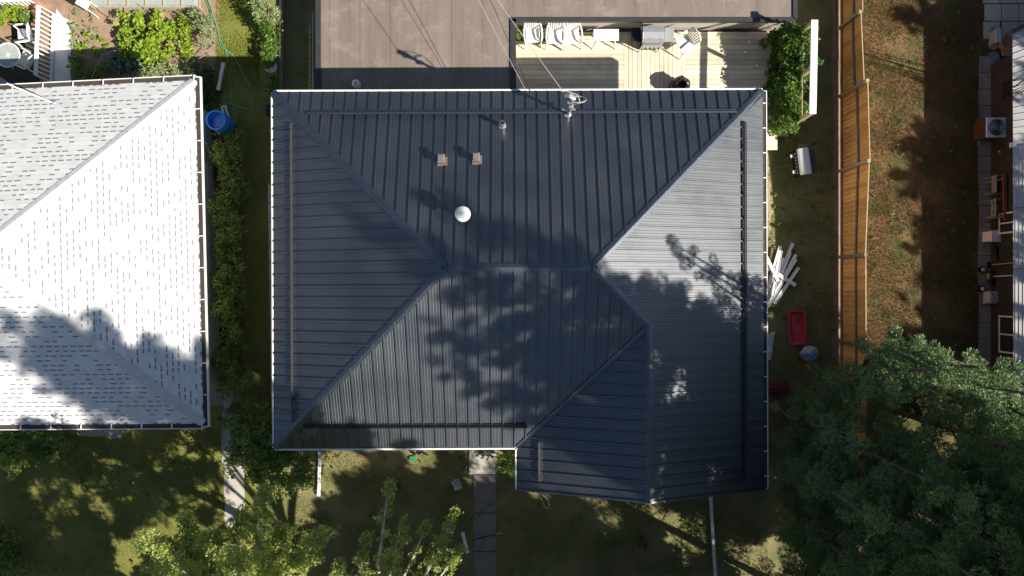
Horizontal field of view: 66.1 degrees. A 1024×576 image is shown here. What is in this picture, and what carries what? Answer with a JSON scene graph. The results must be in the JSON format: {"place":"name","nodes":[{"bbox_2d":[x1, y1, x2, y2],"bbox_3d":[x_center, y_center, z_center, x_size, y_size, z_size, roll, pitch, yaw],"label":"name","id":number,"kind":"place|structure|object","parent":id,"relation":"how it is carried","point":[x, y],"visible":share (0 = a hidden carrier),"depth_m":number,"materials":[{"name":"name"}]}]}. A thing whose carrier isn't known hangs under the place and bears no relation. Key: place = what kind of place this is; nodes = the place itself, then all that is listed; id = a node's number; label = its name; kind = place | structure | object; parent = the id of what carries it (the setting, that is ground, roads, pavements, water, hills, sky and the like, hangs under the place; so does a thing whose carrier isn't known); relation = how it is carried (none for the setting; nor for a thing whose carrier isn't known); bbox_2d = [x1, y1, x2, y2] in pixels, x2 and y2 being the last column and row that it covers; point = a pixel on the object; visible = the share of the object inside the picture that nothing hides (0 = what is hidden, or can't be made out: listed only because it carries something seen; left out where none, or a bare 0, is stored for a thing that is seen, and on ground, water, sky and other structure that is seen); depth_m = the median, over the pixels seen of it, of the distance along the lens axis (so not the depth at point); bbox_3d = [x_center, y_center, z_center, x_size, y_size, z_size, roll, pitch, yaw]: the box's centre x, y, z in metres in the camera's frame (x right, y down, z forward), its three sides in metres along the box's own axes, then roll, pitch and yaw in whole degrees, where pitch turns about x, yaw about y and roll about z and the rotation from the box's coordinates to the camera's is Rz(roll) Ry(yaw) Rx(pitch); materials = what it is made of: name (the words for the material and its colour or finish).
{"place":"outdoors","nodes":[
{"label":"outdoors","id":0,"kind":"place"},
{"bbox_2d":[0,26,39,83],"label":"dark patio","id":1,"kind":"structure","parent":0,"point":[10,75],"depth_m":25.09,"materials":[{"name":"concrete"}]},
{"bbox_2d":[0,42,30,69],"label":"glass table","id":2,"kind":"object","parent":1,"relation":"on","point":[9,53],"visible":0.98,"depth_m":24.36,"materials":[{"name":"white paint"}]},
{"bbox_2d":[13,23,42,47],"bbox_3d":[-15.232,-7.920,24.638,0.680,0.908,0.610,-4,90,0],"label":"plastic chair","id":3,"kind":"object","parent":1,"relation":"on","point":[24,35],"visible":0.91,"depth_m":24.66,"materials":[{"name":"plastic"}]},
{"bbox_2d":[12,47,46,75],"bbox_3d":[-15.196,-7.126,24.638,0.680,0.908,0.610,30,90,0],"label":"plastic chair","id":4,"kind":"object","parent":1,"relation":"on","point":[26,60],"visible":0.84,"depth_m":24.66,"materials":[{"name":"plastic"}]},
{"bbox_2d":[0,0,70,81],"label":"patio ground","id":5,"kind":"structure","parent":0,"point":[62,7],"depth_m":25.09,"materials":[{"name":"wood"}]},
{"bbox_2d":[0,8,13,26],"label":"potted plant","id":6,"kind":"object","parent":5,"relation":"on","point":[4,19],"visible":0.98,"depth_m":24.56,"materials":[{"name":"green plant"}]},
{"bbox_2d":[2,3,23,25],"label":"potted plant","id":7,"kind":"object","parent":5,"relation":"on","point":[11,14],"visible":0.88,"depth_m":24.58,"materials":[{"name":"green plant"}]},
{"bbox_2d":[0,0,37,9],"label":"railing","id":8,"kind":"object","parent":5,"relation":"on","point":[14,1],"visible":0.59,"depth_m":24.40,"materials":[{"name":"white paint"}]},
{"bbox_2d":[16,8,35,25],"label":"potted plant","id":9,"kind":"object","parent":5,"relation":"on","point":[26,16],"visible":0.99,"depth_m":24.55,"materials":[{"name":"green plant"}]},
{"bbox_2d":[20,0,45,12],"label":"planter box","id":10,"kind":"object","parent":5,"relation":"on","point":[32,8],"visible":0.62,"depth_m":24.68,"materials":[{"name":"ceramic"}]},
{"bbox_2d":[54,9,70,81],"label":"white walkway","id":11,"kind":"structure","parent":5,"relation":"on","point":[62,51],"depth_m":25.07,"materials":[{"name":"paint"}]},
{"bbox_2d":[33,5,55,81],"bbox_3d":[-14.620,-7.628,24.633,0.120,0.835,2.195,2,90,0],"label":"railing","id":12,"kind":"object","parent":11,"relation":"on","point":[37,43],"visible":0.99,"depth_m":24.56,"materials":[{"name":"white paint"}]},
{"bbox_2d":[77,430,123,437],"bbox_3d":[-13.188,4.323,25.088,2.155,0.001,0.939,0,90,0],"label":"concrete apron","id":13,"kind":"object","parent":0,"point":[109,434],"visible":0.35,"depth_m":25.09,"materials":[{"name":"concrete"}]},
{"bbox_2d":[69,0,219,110],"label":"garden soil","id":14,"kind":"structure","parent":0,"point":[102,24],"depth_m":25.10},
{"bbox_2d":[75,0,99,17],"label":"garden table","id":15,"kind":"object","parent":14,"relation":"on","point":[84,4],"visible":0.98,"depth_m":24.39,"materials":[{"name":"white plastic"}]},
{"bbox_2d":[66,51,111,79],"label":"potato plants","id":16,"kind":"object","parent":14,"relation":"on","point":[102,71],"visible":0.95,"depth_m":24.80,"materials":[{"name":"green plant"}]},
{"bbox_2d":[106,47,144,75],"bbox_3d":[-12.224,-7.149,24.904,1.241,0.628,0.918,0,90,0],"label":"cabbage patch","id":17,"kind":"object","parent":14,"relation":"on","point":[115,63],"visible":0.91,"depth_m":24.79,"materials":[{"name":"green plant"}]},
{"bbox_2d":[67,8,217,85],"bbox_3d":[-11.756,-7.595,25.032,4.810,0.224,2.684,0,90,0],"label":"ground cover","id":18,"kind":"object","parent":14,"relation":"on","point":[94,37],"visible":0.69,"depth_m":25.03,"materials":[{"name":"green plant"}]},
{"bbox_2d":[111,8,178,69],"bbox_3d":[-11.605,-7.865,24.771,2.110,0.824,1.938,0,90,0],"label":"shrub","id":19,"kind":"object","parent":14,"relation":"on","point":[148,47],"visible":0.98,"depth_m":24.76,"materials":[{"name":"green plant"}]},
{"bbox_2d":[90,0,201,10],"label":"cold frame","id":20,"kind":"object","parent":14,"relation":"on","point":[149,8],"visible":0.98,"depth_m":24.81,"materials":[{"name":"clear glass"}]},
{"bbox_2d":[124,61,182,77],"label":"shrub","id":21,"kind":"object","parent":14,"relation":"on","point":[161,68],"visible":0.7,"depth_m":24.72,"materials":[{"name":"green plant"}]},
{"bbox_2d":[177,13,194,59],"bbox_3d":[-10.307,-7.929,24.931,0.611,0.505,1.505,0,90,0],"label":"garden row","id":22,"kind":"object","parent":14,"relation":"on","point":[185,25],"visible":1,"depth_m":24.86,"materials":[{"name":"green plant"}]},
{"bbox_2d":[187,6,217,49],"bbox_3d":[-9.632,-8.200,24.649,0.860,0.932,1.524,-18,90,0],"label":"shrub","id":23,"kind":"object","parent":14,"relation":"on","point":[206,18],"visible":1,"depth_m":24.50,"materials":[{"name":"green plant"}]},
{"bbox_2d":[183,58,222,109],"bbox_3d":[-9.634,-6.455,24.736,0.954,0.759,1.657,-17,90,0],"label":"shrub","id":24,"kind":"object","parent":14,"relation":"on","point":[212,92],"visible":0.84,"depth_m":24.62,"materials":[{"name":"green plant"}]},
{"bbox_2d":[202,75,222,111],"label":"ground cover","id":25,"kind":"object","parent":14,"relation":"on","point":[217,108],"visible":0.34,"depth_m":25.02,"materials":[{"name":"green plant"}]},
{"bbox_2d":[221,385,244,528],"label":"side path","id":26,"kind":"structure","parent":0,"point":[234,500],"depth_m":25.09,"materials":[{"name":"concrete"}]},
{"bbox_2d":[215,0,259,92],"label":"grass","id":27,"kind":"structure","parent":0,"point":[242,46],"depth_m":25.08,"materials":[{"name":"plant"}]},
{"bbox_2d":[268,184,271,412],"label":"side paving","id":28,"kind":"structure","parent":0,"point":[270,246],"depth_m":25.00,"materials":[{"name":"concrete"}]},
{"bbox_2d":[474,474,495,575],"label":"front path","id":29,"kind":"structure","parent":0,"point":[484,523],"depth_m":25.06,"materials":[{"name":"concrete"}]},
{"bbox_2d":[0,0,1023,575],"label":"ground","id":30,"kind":"structure","parent":0,"point":[776,556],"depth_m":25.10,"materials":[{"name":"green plant"}]},
{"bbox_2d":[0,520,27,575],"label":"shrub","id":31,"kind":"object","parent":30,"relation":"on","point":[9,563],"visible":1,"depth_m":24.46,"materials":[{"name":"green plant"}]},
{"bbox_2d":[0,430,82,481],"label":"shrub","id":32,"kind":"object","parent":30,"relation":"on","point":[15,449],"visible":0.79,"depth_m":24.34,"materials":[{"name":"green plant"}]},
{"bbox_2d":[0,75,220,429],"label":"house","id":33,"kind":"structure","parent":30,"relation":"on","point":[108,294],"depth_m":21.32,"materials":[{"name":"white"}]},
{"bbox_2d":[210,391,223,406],"bbox_3d":[-9.594,3.502,25.084,0.827,0.001,0.570,0,90,0],"label":"side landing","id":34,"kind":"object","parent":30,"relation":"on","point":[214,401],"visible":0.31,"depth_m":25.08,"materials":[{"name":"concrete"}]},
{"bbox_2d":[216,62,224,89],"bbox_3d":[-9.155,-6.650,24.750,0.101,0.081,0.880,11,90,0],"label":"downspout","id":35,"kind":"object","parent":30,"relation":"on","point":[220,76],"visible":1,"depth_m":24.72,"materials":[{"name":"white paint"}]},
{"bbox_2d":[208,0,234,122],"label":"garden hose","id":36,"kind":"object","parent":30,"relation":"on","point":[225,64],"visible":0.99,"depth_m":25.04,"materials":[{"name":"green"}]},
{"bbox_2d":[212,125,239,392],"bbox_3d":[-9.416,-1.006,25.096,1.473,0.001,8.988,0,90,0],"label":"bare soil strip","id":37,"kind":"object","parent":30,"relation":"on","point":[215,171],"visible":0.12,"depth_m":25.10,"materials":[{"name":"soil"}]},
{"bbox_2d":[206,110,234,134],"bbox_3d":[-9.101,-5.163,24.640,0.630,0.920,0.626,0,90,0],"label":"rain barrel","id":38,"kind":"object","parent":37,"relation":"on","point":[222,120],"visible":0.95,"depth_m":24.48,"materials":[{"name":"blue plastic"}]},
{"bbox_2d":[204,126,252,396],"bbox_3d":[-8.865,-0.818,24.506,1.578,1.236,8.489,0,90,0],"label":"hedge","id":39,"kind":"object","parent":30,"relation":"on","point":[227,160],"visible":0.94,"depth_m":24.41,"materials":[{"name":"green plant"}]},
{"bbox_2d":[206,0,254,108],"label":"garden hose","id":40,"kind":"object","parent":30,"relation":"on","point":[239,67],"visible":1,"depth_m":25.06,"materials":[{"name":"green"}]},
{"bbox_2d":[134,482,337,575],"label":"aspen tree","id":41,"kind":"object","parent":30,"relation":"on","point":[224,558],"visible":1,"depth_m":19.54,"materials":[{"name":"green plant"}]},
{"bbox_2d":[210,366,318,498],"bbox_3d":[-7.634,4.641,23.890,2.756,2.453,4.423,-43,90,0],"label":"lilac shrub","id":42,"kind":"object","parent":30,"relation":"on","point":[256,437],"visible":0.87,"depth_m":23.31,"materials":[{"name":"green plant"}]},
{"bbox_2d":[248,0,282,24],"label":"shrub","id":43,"kind":"object","parent":30,"relation":"on","point":[259,14],"visible":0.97,"depth_m":24.30,"materials":[{"name":"green plant"}]},
{"bbox_2d":[261,50,277,73],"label":"potted plant","id":44,"kind":"object","parent":30,"relation":"on","point":[270,66],"visible":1,"depth_m":24.59,"materials":[{"name":"green plant"}]},
{"bbox_2d":[258,19,283,60],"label":"shrub","id":45,"kind":"object","parent":30,"relation":"on","point":[266,28],"visible":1,"depth_m":24.54,"materials":[{"name":"green plant"}]},
{"bbox_2d":[262,71,279,98],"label":"shrub","id":46,"kind":"object","parent":30,"relation":"on","point":[270,87],"visible":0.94,"depth_m":24.70,"materials":[{"name":"green plant"}]},
{"bbox_2d":[279,0,283,89],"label":"timber edging","id":47,"kind":"object","parent":30,"relation":"on","point":[281,69],"visible":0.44,"depth_m":24.94,"materials":[{"name":"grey wood"}]},
{"bbox_2d":[309,12,313,89],"bbox_3d":[-6.295,-7.310,24.725,0.270,0.530,2.510,0,90,0],"label":"fence","id":48,"kind":"object","parent":30,"relation":"on","point":[310,56],"visible":0.92,"depth_m":24.49,"materials":[{"name":"wood"}]},
{"bbox_2d":[317,452,321,495],"bbox_3d":[-6.123,5.909,25.020,0.101,0.081,1.404,2,90,0],"label":"downspout","id":49,"kind":"object","parent":30,"relation":"on","point":[319,475],"visible":1,"depth_m":24.99,"materials":[{"name":"white paint"}]},
{"bbox_2d":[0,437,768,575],"bbox_3d":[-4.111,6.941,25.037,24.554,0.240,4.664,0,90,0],"label":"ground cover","id":50,"kind":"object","parent":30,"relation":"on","point":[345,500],"visible":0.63,"depth_m":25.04,"materials":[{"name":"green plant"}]},
{"bbox_2d":[328,476,467,575],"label":"aspen tree","id":51,"kind":"object","parent":30,"relation":"on","point":[391,558],"visible":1,"depth_m":20.81,"materials":[{"name":"green plant"}]},
{"bbox_2d":[469,450,494,473],"bbox_3d":[-0.949,4.898,25.070,0.837,0.060,2.041,0,90,0],"label":"entry pad","id":52,"kind":"object","parent":30,"relation":"on","point":[482,461],"visible":0.45,"depth_m":25.04,"materials":[{"name":"concrete"}]},
{"bbox_2d":[492,450,514,475],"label":"shrub","id":53,"kind":"object","parent":30,"relation":"on","point":[502,458],"visible":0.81,"depth_m":24.23,"materials":[{"name":"green plant"}]},
{"bbox_2d":[271,88,768,503],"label":"house","id":54,"kind":"structure","parent":30,"relation":"on","point":[559,291],"depth_m":20.73,"materials":[{"name":"paint"}]},
{"bbox_2d":[315,0,797,89],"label":"garage","id":55,"kind":"structure","parent":30,"relation":"on","point":[399,44],"depth_m":23.70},
{"bbox_2d":[516,32,787,150],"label":"deck","id":56,"kind":"structure","parent":30,"relation":"on","point":[726,59],"depth_m":24.80,"materials":[{"name":"grey wood"}]},
{"bbox_2d":[523,23,542,49],"bbox_3d":[0.644,-7.855,24.350,0.610,0.908,0.680,-3,90,0],"label":"plastic chair","id":57,"kind":"object","parent":56,"relation":"on","point":[532,35],"visible":0.77,"depth_m":24.38,"materials":[{"name":"plastic"}]},
{"bbox_2d":[545,23,564,50],"bbox_3d":[1.333,-7.815,24.350,0.610,0.908,0.680,3,90,0],"label":"plastic chair","id":58,"kind":"object","parent":56,"relation":"on","point":[555,37],"visible":0.8,"depth_m":24.38,"materials":[{"name":"plastic"}]},
{"bbox_2d":[563,23,582,50],"bbox_3d":[1.872,-7.815,24.350,0.610,0.908,0.680,-6,90,0],"label":"plastic chair","id":59,"kind":"object","parent":56,"relation":"on","point":[571,33],"visible":0.88,"depth_m":24.38,"materials":[{"name":"plastic"}]},
{"bbox_2d":[592,29,618,49],"bbox_3d":[2.883,-7.762,24.463,0.780,0.682,0.519,0,90,0],"label":"plastic table","id":60,"kind":"object","parent":56,"relation":"on","point":[605,34],"visible":1,"depth_m":24.12,"materials":[{"name":"plastic"}]},
{"bbox_2d":[631,26,673,52],"bbox_3d":[4.274,-7.632,24.231,1.320,1.138,0.700,0,90,0],"label":"barbecue","id":61,"kind":"object","parent":56,"relation":"on","point":[652,37],"visible":1,"depth_m":23.95,"materials":[{"name":"silver metal"}]},
{"bbox_2d":[669,75,689,87],"bbox_3d":[5.220,-6.257,24.460,0.653,0.708,0.660,0,90,0],"label":"garbage bag","id":62,"kind":"object","parent":56,"relation":"on","point":[681,81],"visible":0.54,"depth_m":24.24,"materials":[{"name":"black plastic"}]},
{"bbox_2d":[670,27,700,59],"bbox_3d":[5.390,-7.598,24.350,0.680,0.908,0.610,-33,90,0],"label":"plastic chair","id":63,"kind":"object","parent":56,"relation":"on","point":[685,44],"visible":0.98,"depth_m":24.37,"materials":[{"name":"plastic"}]},
{"bbox_2d":[709,496,716,575],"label":"downspout","id":64,"kind":"object","parent":30,"relation":"on","point":[712,536],"visible":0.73,"depth_m":24.97,"materials":[{"name":"white paint"}]},
{"bbox_2d":[767,151,772,236],"bbox_3d":[7.714,-2.835,25.096,1.237,0.001,4.898,0,90,0],"label":"sand strip","id":65,"kind":"object","parent":30,"relation":"on","point":[769,203],"visible":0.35,"depth_m":25.10,"materials":[{"name":"soil"}]},
{"bbox_2d":[768,332,774,359],"bbox_3d":[7.946,1.817,24.473,0.398,1.270,0.941,-4,90,0],"label":"siding scrap","id":66,"kind":"object","parent":30,"relation":"on","point":[770,339],"visible":0.61,"depth_m":24.03,"materials":[{"name":"white paint"}]},
{"bbox_2d":[768,382,788,394],"bbox_3d":[8.408,3.182,24.909,0.728,0.179,0.412,0,90,0],"label":"tarp","id":67,"kind":"object","parent":30,"relation":"on","point":[778,388],"visible":0.86,"depth_m":24.91,"materials":[{"name":"plastic"}]},
{"bbox_2d":[768,243,793,300],"bbox_3d":[8.530,-0.489,25.059,0.101,0.057,2.047,23,90,0],"label":"siding offcut","id":68,"kind":"object","parent":30,"relation":"on","point":[789,251],"visible":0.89,"depth_m":25.06,"materials":[{"name":"white paint"}]},
{"bbox_2d":[768,252,790,306],"bbox_3d":[8.489,-0.276,25.005,0.118,0.077,1.816,21,90,0],"label":"siding offcut","id":69,"kind":"object","parent":68,"relation":"on","point":[788,255],"visible":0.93,"depth_m":25.00,"materials":[{"name":"white paint"}]},
{"bbox_2d":[772,254,796,301],"bbox_3d":[8.615,-0.325,24.972,0.094,0.054,1.662,28,90,0],"label":"siding offcut","id":70,"kind":"object","parent":69,"relation":"on","point":[794,256],"visible":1,"depth_m":24.97,"materials":[{"name":"white paint"}]},
{"bbox_2d":[768,258,796,307],"bbox_3d":[8.533,-0.151,24.937,0.095,0.080,1.775,30,90,0],"label":"siding offcut","id":71,"kind":"object","parent":70,"relation":"on","point":[782,280],"visible":0.82,"depth_m":24.93,"materials":[{"name":"white paint"}]},
{"bbox_2d":[768,266,795,286],"bbox_3d":[8.530,-0.367,24.909,1.065,0.048,0.119,32,90,0],"label":"siding offcut","id":72,"kind":"object","parent":71,"relation":"on","point":[786,279],"visible":0.71,"depth_m":24.91,"materials":[{"name":"white paint"}]},
{"bbox_2d":[771,250,782,297],"bbox_3d":[8.367,-0.439,24.872,0.101,0.078,1.510,9,90,0],"label":"siding offcut","id":73,"kind":"object","parent":72,"relation":"on","point":[777,273],"visible":1,"depth_m":24.87,"materials":[{"name":"white paint"}]},
{"bbox_2d":[773,267,799,303],"bbox_3d":[8.695,-0.081,24.938,0.099,0.035,1.381,34,90,0],"label":"siding offcut","id":74,"kind":"object","parent":70,"relation":"on","point":[792,276],"visible":1,"depth_m":24.94,"materials":[{"name":"white paint"}]},
{"bbox_2d":[757,21,823,136],"bbox_3d":[8.396,-6.351,23.967,1.434,2.310,3.490,0,90,0],"label":"climbing vine","id":75,"kind":"object","parent":30,"relation":"on","point":[785,70],"visible":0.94,"depth_m":23.59,"materials":[{"name":"green plant"}]},
{"bbox_2d":[788,310,806,344],"bbox_3d":[9.040,1.245,25.015,0.587,0.170,1.110,0,90,0],"label":"sled","id":76,"kind":"object","parent":30,"relation":"on","point":[800,336],"visible":1,"depth_m":25.05,"materials":[{"name":"red plastic"}]},
{"bbox_2d":[787,20,817,128],"bbox_3d":[8.620,-6.320,23.789,0.200,2.622,2.689,1,90,0],"label":"privacy screen","id":77,"kind":"object","parent":30,"relation":"on","point":[812,68],"visible":0.5,"depth_m":22.48,"materials":[{"name":"white paint"}]},
{"bbox_2d":[771,127,835,359],"bbox_3d":[9.263,-1.431,25.041,2.126,0.225,7.405,0,90,0],"label":"ground cover","id":78,"kind":"object","parent":30,"relation":"on","point":[804,260],"visible":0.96,"depth_m":25.04,"materials":[{"name":"green plant"}]},
{"bbox_2d":[790,144,816,177],"bbox_3d":[9.091,-3.995,24.723,0.745,0.764,0.950,-8,90,0],"label":"barbecue","id":79,"kind":"object","parent":30,"relation":"on","point":[803,161],"visible":1,"depth_m":24.48,"materials":[{"name":"silver metal"}]},
{"bbox_2d":[775,562,831,575],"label":"spruce tree","id":80,"kind":"object","parent":30,"relation":"on","point":[788,570],"visible":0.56,"depth_m":22.52,"materials":[{"name":"green plant"}]},
{"bbox_2d":[799,345,818,361],"bbox_3d":[9.429,2.084,24.887,0.532,0.426,0.567,43,90,0],"label":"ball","id":81,"kind":"object","parent":30,"relation":"on","point":[809,353],"visible":0.99,"depth_m":24.82,"materials":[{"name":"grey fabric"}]},
{"bbox_2d":[831,0,839,358],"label":"fence soil strip","id":82,"kind":"object","parent":30,"relation":"on","point":[835,60],"visible":0.63,"depth_m":25.10,"materials":[{"name":"soil"}]},
{"bbox_2d":[837,0,870,477],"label":"fence","id":83,"kind":"object","parent":82,"relation":"on","point":[855,157],"visible":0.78,"depth_m":24.07,"materials":[{"name":"brown wood"}]},
{"bbox_2d":[772,335,1002,575],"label":"spruce tree","id":84,"kind":"object","parent":30,"relation":"on","point":[820,481],"visible":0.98,"depth_m":19.38,"materials":[{"name":"green plant"}]},
{"bbox_2d":[772,450,1023,575],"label":"spruce tree","id":85,"kind":"object","parent":30,"relation":"on","point":[841,558],"visible":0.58,"depth_m":19.26,"materials":[{"name":"green plant"}]},
{"bbox_2d":[865,324,1023,493],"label":"spruce tree","id":86,"kind":"object","parent":30,"relation":"on","point":[995,412],"visible":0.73,"depth_m":19.03,"materials":[{"name":"green plant"}]},
{"bbox_2d":[873,434,1023,575],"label":"spruce tree","id":87,"kind":"object","parent":30,"relation":"on","point":[999,493],"visible":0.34,"depth_m":19.14,"materials":[{"name":"green plant"}]},
{"bbox_2d":[978,56,991,398],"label":"slab walk","id":88,"kind":"structure","parent":30,"relation":"on","point":[984,347],"depth_m":25.07,"materials":[{"name":"concrete"}]},
{"bbox_2d":[977,266,998,305],"bbox_3d":[15.265,-0.066,24.675,0.944,0.771,1.263,0,90,0],"label":"lawn mower","id":89,"kind":"object","parent":88,"relation":"on","point":[990,297],"visible":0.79,"depth_m":24.82,"materials":[{"name":"plastic"}]},
{"bbox_2d":[982,230,1000,241],"bbox_3d":[15.240,-1.620,24.825,0.560,0.530,0.360,0,90,0],"label":"storage box","id":90,"kind":"object","parent":88,"relation":"on","point":[992,236],"visible":0.66,"depth_m":24.56,"materials":[{"name":"white plastic"}]},
{"bbox_2d":[983,198,1002,218],"bbox_3d":[15.183,-2.488,24.655,0.631,0.893,0.596,0,90,0],"label":"patio chair","id":91,"kind":"object","parent":88,"relation":"on","point":[994,210],"visible":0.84,"depth_m":24.45,"materials":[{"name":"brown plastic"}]},
{"bbox_2d":[983,174,1002,194],"bbox_3d":[15.205,-3.222,24.655,0.629,0.893,0.596,0,90,0],"label":"patio chair","id":92,"kind":"object","parent":88,"relation":"on","point":[995,186],"visible":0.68,"depth_m":24.47,"materials":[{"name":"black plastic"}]},
{"bbox_2d":[986,174,1006,220],"bbox_3d":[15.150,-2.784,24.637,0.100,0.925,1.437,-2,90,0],"label":"bench","id":93,"kind":"object","parent":88,"relation":"on","point":[1004,190],"visible":0.91,"depth_m":24.18,"materials":[{"name":"red paint"}]},
{"bbox_2d":[989,28,1001,44],"bbox_3d":[15.282,-7.932,24.907,0.180,0.385,0.440,-3,90,0],"label":"plastic bin","id":94,"kind":"object","parent":30,"relation":"on","point":[995,37],"visible":1,"depth_m":24.74,"materials":[{"name":"grey"}]},
{"bbox_2d":[990,23,1023,382],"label":"house","id":95,"kind":"structure","parent":30,"relation":"on","point":[1007,326],"depth_m":24.08,"materials":[{"name":"grey metal"}]},
{"bbox_2d":[998,211,1012,233],"bbox_3d":[15.200,-2.000,24.150,0.055,0.810,0.660,0,90,0],"label":"window","id":96,"kind":"structure","parent":95,"relation":"in","point":[1005,227],"depth_m":24.16,"materials":[{"name":"white paint"}]},
{"bbox_2d":[998,315,1012,353],"bbox_3d":[15.200,1.428,24.150,0.055,0.810,1.160,0,90,0],"label":"window","id":97,"kind":"structure","parent":95,"relation":"in","point":[1005,322],"depth_m":24.21,"materials":[{"name":"white paint"}]},
{"bbox_2d":[1001,75,1023,99],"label":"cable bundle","id":98,"kind":"object","parent":95,"relation":"hanging from","point":[1003,84],"visible":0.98,"depth_m":23.75,"materials":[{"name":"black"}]},
{"bbox_2d":[992,56,1023,436],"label":"gravel border","id":99,"kind":"object","parent":30,"relation":"on","point":[1001,58],"visible":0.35,"depth_m":25.09,"materials":[{"name":"gravel"}]},
{"bbox_2d":[973,117,1005,145],"bbox_3d":[15.223,-4.938,24.672,1.170,0.825,0.840,0,90,0],"label":"air conditioner","id":100,"kind":"object","parent":99,"relation":"on","point":[987,131],"visible":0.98,"depth_m":24.30,"materials":[{"name":"white metal"}]},
{"bbox_2d":[989,51,999,62],"bbox_3d":[15.354,-7.336,25.087,0.359,0.065,0.395,0,90,0],"label":"stepping stone","id":101,"kind":"object","parent":99,"relation":"on","point":[994,57],"visible":0.87,"depth_m":25.05,"materials":[{"name":"stone"}]},
{"bbox_2d":[284,0,837,460],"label":"grass","id":102,"kind":"structure","parent":0,"point":[768,216],"depth_m":25.08,"materials":[{"name":"green plant"}]},
{"bbox_2d":[857,0,983,357],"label":"grass","id":103,"kind":"structure","parent":0,"point":[932,149],"depth_m":25.08,"materials":[{"name":"green plant"}]},
{"bbox_2d":[982,0,1023,55],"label":"patio paving","id":104,"kind":"structure","parent":0,"point":[1012,10],"depth_m":25.06,"materials":[{"name":"concrete"}]},
{"bbox_2d":[998,35,1012,49],"bbox_3d":[15.654,-7.727,24.940,0.480,0.320,0.473,0,90,0],"label":"flower pot","id":105,"kind":"object","parent":104,"relation":"on","point":[1006,43],"visible":0.76,"depth_m":24.82,"materials":[{"name":"ceramic"}]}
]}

